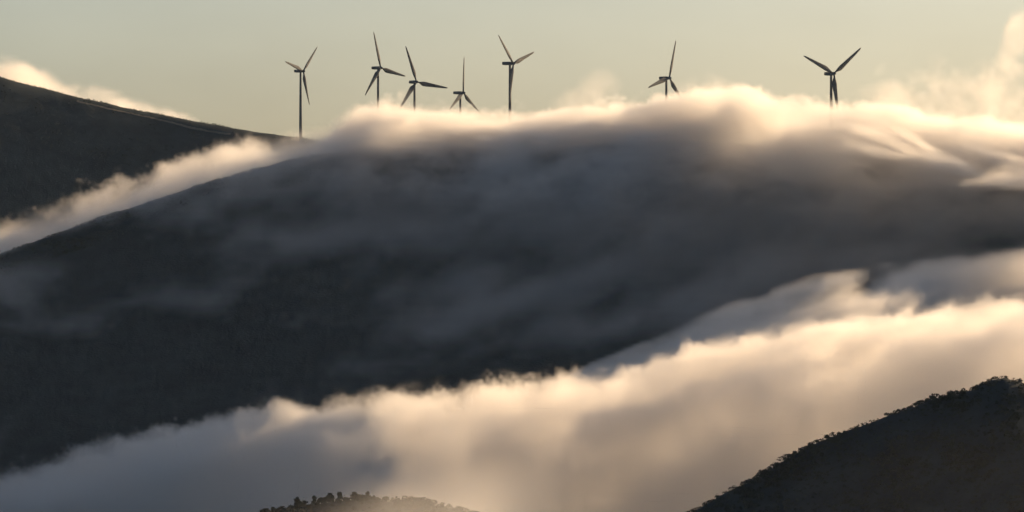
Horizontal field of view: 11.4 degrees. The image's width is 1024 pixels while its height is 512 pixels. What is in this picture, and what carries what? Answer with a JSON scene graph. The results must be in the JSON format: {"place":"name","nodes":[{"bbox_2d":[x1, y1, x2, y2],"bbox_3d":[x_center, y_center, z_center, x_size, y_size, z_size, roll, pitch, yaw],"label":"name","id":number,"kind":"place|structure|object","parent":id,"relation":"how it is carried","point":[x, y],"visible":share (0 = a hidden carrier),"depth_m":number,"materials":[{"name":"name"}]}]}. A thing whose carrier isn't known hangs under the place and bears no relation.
{"place":"outdoors","nodes":[
{"label":"outdoors","id":0,"kind":"place"},
{"bbox_2d":[77,100,230,134],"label":"path","id":1,"kind":"structure","parent":0,"point":[201,129],"depth_m":6570.74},
{"bbox_2d":[0,77,1023,511],"bbox_3d":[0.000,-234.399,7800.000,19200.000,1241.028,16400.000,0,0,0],"label":"terrain","id":2,"kind":"structure","parent":0,"point":[648,327],"depth_m":4953.32,"materials":[{"name":"plant"}]},
{"bbox_2d":[0,153,324,277],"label":"scrub","id":3,"kind":"object","parent":2,"relation":"on","point":[107,216],"visible":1,"depth_m":5307.28,"materials":[{"name":"grey plant"}]},
{"bbox_2d":[0,76,332,179],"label":"scrub","id":4,"kind":"object","parent":2,"relation":"on","point":[208,171],"visible":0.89,"depth_m":6528.65,"materials":[{"name":"green plant"}]},
{"bbox_2d":[259,508,269,511],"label":"tree","id":5,"kind":"object","parent":2,"relation":"on","point":[264,510],"visible":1,"depth_m":2799.86,"materials":[{"name":"green plant"}]},
{"bbox_2d":[294,501,302,507],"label":"tree","id":6,"kind":"object","parent":2,"relation":"on","point":[297,503],"visible":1,"depth_m":2801.30,"materials":[{"name":"green plant"}]},
{"bbox_2d":[285,46,317,140],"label":"wind turbine","id":7,"kind":"object","parent":2,"relation":"on","point":[299,70],"visible":1,"depth_m":6546.45,"materials":[{"name":"paint"}]},
{"bbox_2d":[306,504,314,508],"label":"tree","id":8,"kind":"object","parent":2,"relation":"on","point":[308,506],"visible":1,"depth_m":2787.29,"materials":[{"name":"green plant"}]},
{"bbox_2d":[311,496,316,505],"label":"tree","id":9,"kind":"object","parent":2,"relation":"on","point":[314,500],"visible":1,"depth_m":2793.61,"materials":[{"name":"green plant"}]},
{"bbox_2d":[317,497,328,503],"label":"tree","id":10,"kind":"object","parent":2,"relation":"on","point":[325,499],"visible":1,"depth_m":2796.95,"materials":[{"name":"green plant"}]},
{"bbox_2d":[326,495,334,502],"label":"tree","id":11,"kind":"object","parent":2,"relation":"on","point":[330,498],"visible":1,"depth_m":2799.33,"materials":[{"name":"green plant"}]},
{"bbox_2d":[336,491,342,503],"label":"tree","id":12,"kind":"object","parent":2,"relation":"on","point":[339,497],"visible":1,"depth_m":2789.69,"materials":[{"name":"green plant"}]},
{"bbox_2d":[350,492,357,500],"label":"tree","id":13,"kind":"object","parent":2,"relation":"on","point":[353,494],"visible":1,"depth_m":2804.09,"materials":[{"name":"green plant"}]},
{"bbox_2d":[356,494,363,499],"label":"tree","id":14,"kind":"object","parent":2,"relation":"on","point":[359,496],"visible":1,"depth_m":2792.89,"materials":[{"name":"green plant"}]},
{"bbox_2d":[270,494,479,511],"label":"scrub","id":15,"kind":"object","parent":2,"relation":"on","point":[423,502],"visible":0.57,"depth_m":2792.29,"materials":[{"name":"black plant"}]},
{"bbox_2d":[365,32,404,144],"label":"wind turbine","id":16,"kind":"object","parent":2,"relation":"on","point":[378,69],"visible":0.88,"depth_m":6102.99,"materials":[{"name":"paint"}]},
{"bbox_2d":[398,46,446,142],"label":"wind turbine","id":17,"kind":"object","parent":2,"relation":"on","point":[412,88],"visible":0.87,"depth_m":6002.04,"materials":[{"name":"paint"}]},
{"bbox_2d":[449,62,478,145],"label":"wind turbine","id":18,"kind":"object","parent":2,"relation":"on","point":[459,96],"visible":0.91,"depth_m":6316.52,"materials":[{"name":"paint"}]},
{"bbox_2d":[498,35,533,149],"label":"wind turbine","id":19,"kind":"object","parent":2,"relation":"on","point":[511,70],"visible":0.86,"depth_m":5625.67,"materials":[{"name":"paint"}]},
{"bbox_2d":[648,41,686,140],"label":"wind turbine","id":20,"kind":"object","parent":2,"relation":"on","point":[662,79],"visible":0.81,"depth_m":5807.95,"materials":[{"name":"paint"}]},
{"bbox_2d":[804,48,860,163],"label":"wind turbine","id":21,"kind":"object","parent":2,"relation":"on","point":[833,83],"visible":1,"depth_m":5219.25,"materials":[{"name":"paint"}]},
{"bbox_2d":[686,376,1023,511],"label":"woodland","id":22,"kind":"object","parent":2,"relation":"on","point":[763,473],"visible":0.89,"depth_m":2556.90,"materials":[{"name":"black plant"}]},
{"bbox_2d":[0,0,1023,158],"label":"sky","id":23,"kind":"structure","parent":0,"point":[946,76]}
]}

